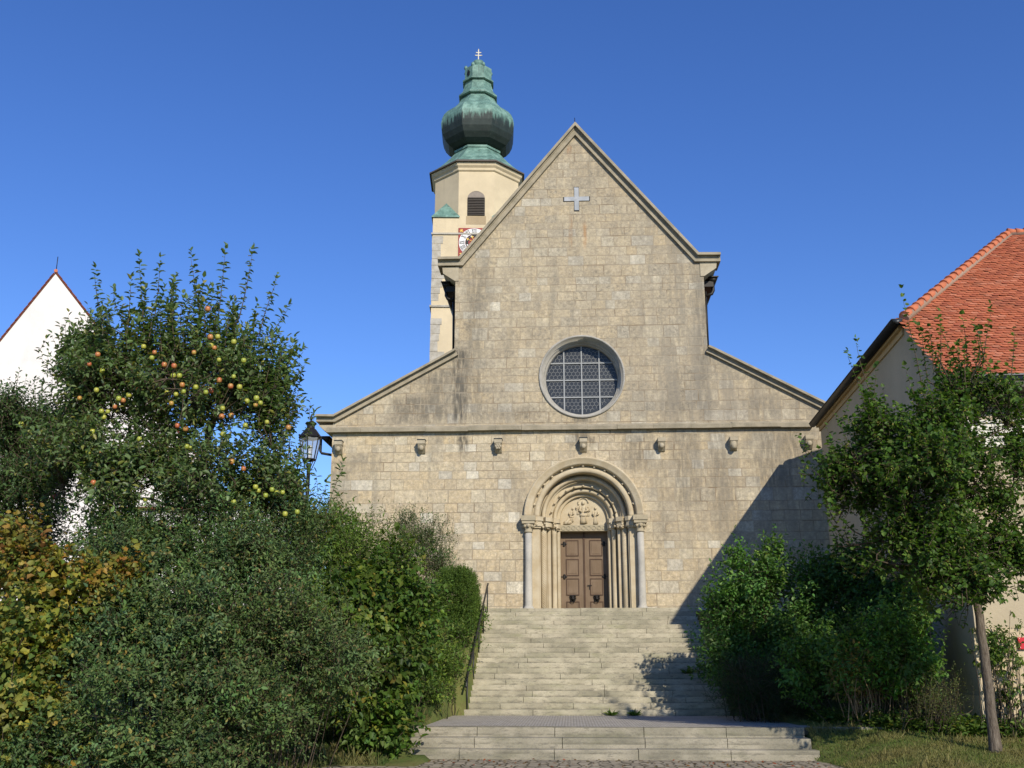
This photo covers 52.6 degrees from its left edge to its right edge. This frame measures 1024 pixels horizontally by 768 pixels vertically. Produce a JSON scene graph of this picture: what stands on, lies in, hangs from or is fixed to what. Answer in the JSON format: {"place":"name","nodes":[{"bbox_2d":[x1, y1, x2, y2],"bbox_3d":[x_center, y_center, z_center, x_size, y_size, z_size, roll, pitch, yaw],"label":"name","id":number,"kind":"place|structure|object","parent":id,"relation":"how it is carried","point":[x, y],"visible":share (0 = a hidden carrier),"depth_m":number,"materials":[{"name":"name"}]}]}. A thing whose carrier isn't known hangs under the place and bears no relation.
{"place":"outdoors","nodes":[
{"label":"outdoors","id":0,"kind":"place"},
{"bbox_2d":[142,647,465,767],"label":"verge grass","id":1,"kind":"structure","parent":0,"point":[363,758],"depth_m":19.35,"materials":[{"name":"green plant"}]},
{"bbox_2d":[0,0,1023,584],"label":"sky","id":2,"kind":"structure","parent":0,"point":[834,155],"materials":[{"name":"blue"}]},
{"bbox_2d":[2,611,1023,767],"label":"ground","id":3,"kind":"structure","parent":0,"point":[405,758],"depth_m":23.45,"materials":[{"name":"green plant"}]},
{"bbox_2d":[0,367,93,603],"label":"apple tree","id":4,"kind":"object","parent":3,"relation":"on","point":[12,493],"visible":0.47,"depth_m":21.06,"materials":[{"name":"green plant"}]},
{"bbox_2d":[0,498,159,767],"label":"autumn shrub","id":5,"kind":"object","parent":3,"relation":"on","point":[36,576],"visible":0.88,"depth_m":16.14,"materials":[{"name":"yellow plant"}]},
{"bbox_2d":[0,257,195,610],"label":"white house","id":6,"kind":"structure","parent":3,"relation":"on","point":[54,298],"depth_m":48.37,"materials":[{"name":"paint"}]},
{"bbox_2d":[0,505,272,767],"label":"grey green shrub","id":7,"kind":"object","parent":3,"relation":"on","point":[157,658],"visible":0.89,"depth_m":15.91,"materials":[{"name":"green plant"}]},
{"bbox_2d":[1,241,346,711],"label":"apple tree","id":8,"kind":"object","parent":3,"relation":"on","point":[197,377],"visible":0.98,"depth_m":19.84,"materials":[{"name":"green plant"}]},
{"bbox_2d":[57,466,349,759],"bbox_3d":[-5.754,4.168,18.726,5.446,5.275,3.451,-1,-16,3],"label":"grey green shrub","id":9,"kind":"object","parent":3,"relation":"on","point":[229,528],"visible":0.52,"depth_m":18.56,"materials":[{"name":"green plant"}]},
{"bbox_2d":[127,506,318,604],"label":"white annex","id":10,"kind":"object","parent":3,"relation":"on","point":[210,531],"depth_m":42.83,"materials":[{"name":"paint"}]},
{"bbox_2d":[135,536,398,767],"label":"grey green shrub","id":11,"kind":"object","parent":3,"relation":"on","point":[265,629],"visible":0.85,"depth_m":16.81,"materials":[{"name":"green plant"}]},
{"bbox_2d":[294,415,321,673],"bbox_3d":[-5.450,4.424,27.140,0.640,7.480,0.657,-1,-16,3],"label":"street lamp","id":12,"kind":"object","parent":3,"relation":"on","point":[314,436],"visible":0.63,"depth_m":27.80,"materials":[{"name":"metal"}]},
{"bbox_2d":[289,489,458,703],"bbox_3d":[-3.396,5.248,25.116,5.608,5.364,3.480,13,-20,-38],"label":"bright bush","id":13,"kind":"object","parent":3,"relation":"on","point":[358,545],"visible":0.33,"depth_m":24.69,"materials":[{"name":"green plant"}]},
{"bbox_2d":[287,522,462,759],"bbox_3d":[-2.933,5.180,20.911,3.813,5.038,3.470,-1,-16,3],"label":"lilac bush","id":14,"kind":"object","parent":3,"relation":"on","point":[382,590],"visible":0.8,"depth_m":20.40,"materials":[{"name":"green plant"}]},
{"bbox_2d":[379,500,465,600],"bbox_3d":[-2.902,5.557,32.772,3.045,4.200,2.354,-5,-16,18],"label":"leaved bush","id":15,"kind":"object","parent":3,"relation":"on","point":[439,561],"visible":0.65,"depth_m":32.78,"materials":[{"name":"green plant"}]},
{"bbox_2d":[409,597,493,715],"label":"bank plants","id":16,"kind":"object","parent":3,"relation":"on","point":[430,689],"visible":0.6,"depth_m":25.96,"materials":[{"name":"green plant"}]},
{"bbox_2d":[432,564,483,649],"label":"clipped hedge","id":17,"kind":"object","parent":3,"relation":"on","point":[465,586],"visible":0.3,"depth_m":30.55,"materials":[{"name":"green plant"}]},
{"bbox_2d":[429,49,523,361],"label":"church tower","id":18,"kind":"structure","parent":3,"relation":"on","point":[476,179],"depth_m":74.20,"materials":[{"name":"paint"}]},
{"bbox_2d":[315,118,833,611],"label":"church","id":19,"kind":"structure","parent":3,"relation":"on","point":[581,414],"depth_m":36.92,"materials":[{"name":"stone"}]},
{"bbox_2d":[560,532,583,607],"bbox_3d":[2.144,6.662,36.672,0.818,2.820,0.240,-1,-16,3],"label":"door","id":20,"kind":"structure","parent":19,"relation":"in","point":[572,570],"depth_m":36.72,"materials":[{"name":"brown wood"}]},
{"bbox_2d":[539,335,624,417],"bbox_3d":[2.536,-0.204,37.619,3.100,3.100,0.680,-1,-16,3],"label":"rose window","id":21,"kind":"structure","parent":19,"relation":"in","point":[581,376],"depth_m":37.84,"materials":[{"name":"glass"}]},
{"bbox_2d":[583,532,608,607],"bbox_3d":[2.964,6.651,36.629,0.860,2.820,0.240,-1,-16,3],"label":"door","id":22,"kind":"structure","parent":19,"relation":"in","point":[595,556],"depth_m":36.67,"materials":[{"name":"brown wood"}]},
{"bbox_2d":[464,608,730,715],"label":"stone staircase","id":23,"kind":"structure","parent":3,"relation":"on","point":[567,661],"depth_m":29.53,"materials":[{"name":"stone"}]},
{"bbox_2d":[465,583,488,708],"bbox_3d":[-0.990,7.646,30.331,0.060,4.166,7.178,-1,-16,3],"label":"handrail","id":24,"kind":"object","parent":23,"relation":"on","point":[472,654],"visible":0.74,"depth_m":29.81,"materials":[{"name":"metal"}]},
{"bbox_2d":[680,667,690,673],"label":"weed tuft","id":25,"kind":"object","parent":23,"relation":"on","point":[687,671],"visible":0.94,"depth_m":28.89,"materials":[{"name":"green plant"}]},
{"bbox_2d":[410,726,819,760],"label":"entrance steps","id":26,"kind":"structure","parent":3,"relation":"on","point":[725,743],"depth_m":20.39,"materials":[{"name":"stone"}]},
{"bbox_2d":[429,758,831,767],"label":"fallen leaves","id":27,"kind":"object","parent":3,"relation":"on","point":[633,762],"visible":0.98,"depth_m":19.14,"materials":[{"name":"brown plant"}]},
{"bbox_2d":[693,643,828,722],"bbox_3d":[5.644,6.956,23.536,3.048,2.284,2.541,-1,-16,3],"label":"yew shrub","id":28,"kind":"object","parent":3,"relation":"on","point":[751,678],"visible":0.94,"depth_m":23.36,"materials":[{"name":"green plant"}]},
{"bbox_2d":[684,523,848,717],"bbox_3d":[6.550,6.085,25.903,4.535,5.219,3.314,-1,-16,3],"label":"hazel bush","id":29,"kind":"object","parent":3,"relation":"on","point":[753,592],"visible":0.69,"depth_m":25.69,"materials":[{"name":"green plant"}]},
{"bbox_2d":[749,523,916,707],"bbox_3d":[7.848,5.560,25.014,4.474,4.542,3.812,-1,-16,3],"label":"dogwood bush","id":30,"kind":"object","parent":3,"relation":"on","point":[856,592],"visible":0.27,"depth_m":24.88,"materials":[{"name":"green plant"}]},
{"bbox_2d":[767,577,952,720],"bbox_3d":[7.356,5.675,22.006,4.017,3.234,3.373,-8,-17,27],"label":"leafy shrub","id":31,"kind":"object","parent":3,"relation":"on","point":[907,629],"visible":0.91,"depth_m":21.30,"materials":[{"name":"green plant"}]},
{"bbox_2d":[825,630,907,726],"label":"dry shrub","id":32,"kind":"object","parent":3,"relation":"on","point":[856,702],"visible":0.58,"depth_m":21.14,"materials":[{"name":"green plant"}]},
{"bbox_2d":[795,284,1023,752],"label":"maple tree","id":33,"kind":"object","parent":3,"relation":"on","point":[921,542],"visible":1,"depth_m":18.31,"materials":[{"name":"green plant"}]},
{"bbox_2d":[800,718,1023,767],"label":"lawn grass","id":34,"kind":"structure","parent":3,"relation":"on","point":[967,742],"depth_m":18.45,"materials":[{"name":"green plant"}]},
{"bbox_2d":[803,704,1023,742],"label":"ground cover","id":35,"kind":"object","parent":3,"relation":"on","point":[966,726],"visible":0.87,"depth_m":20.11,"materials":[{"name":"green plant"}]},
{"bbox_2d":[804,727,1023,735],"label":"kerb","id":36,"kind":"structure","parent":3,"relation":"on","point":[806,732],"depth_m":20.61,"materials":[{"name":"stone"}]},
{"bbox_2d":[809,228,1023,726],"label":"plaster house","id":37,"kind":"structure","parent":3,"relation":"on","point":[992,271],"depth_m":24.48,"materials":[{"name":"paint"}]},
{"bbox_2d":[964,611,1023,737],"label":"creeper","id":38,"kind":"object","parent":37,"relation":"attached to","point":[995,657],"visible":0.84,"depth_m":19.70,"materials":[{"name":"green plant"}]},
{"bbox_2d":[1017,637,1023,648],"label":"red sign","id":39,"kind":"object","parent":37,"relation":"attached to","point":[1020,639],"visible":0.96,"depth_m":20.05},
{"bbox_2d":[894,656,974,736],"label":"goldenrod clump","id":40,"kind":"object","parent":3,"relation":"on","point":[934,705],"visible":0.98,"depth_m":19.89,"materials":[{"name":"green plant"}]},
{"bbox_2d":[323,759,842,767],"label":"plaza","id":41,"kind":"structure","parent":0,"point":[465,763],"depth_m":18.98,"materials":[{"name":"grey stone"}]},
{"bbox_2d":[426,715,808,747],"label":"landing paving","id":42,"kind":"structure","parent":0,"point":[601,721],"depth_m":23.48,"materials":[{"name":"grey stone"}]},
{"bbox_2d":[603,708,618,715],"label":"weed tuft","id":43,"kind":"object","parent":42,"relation":"on","point":[609,713],"visible":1,"depth_m":26.44,"materials":[{"name":"green plant"}]},
{"bbox_2d":[627,708,641,715],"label":"weed tuft","id":44,"kind":"object","parent":42,"relation":"on","point":[634,713],"visible":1,"depth_m":26.42,"materials":[{"name":"green plant"}]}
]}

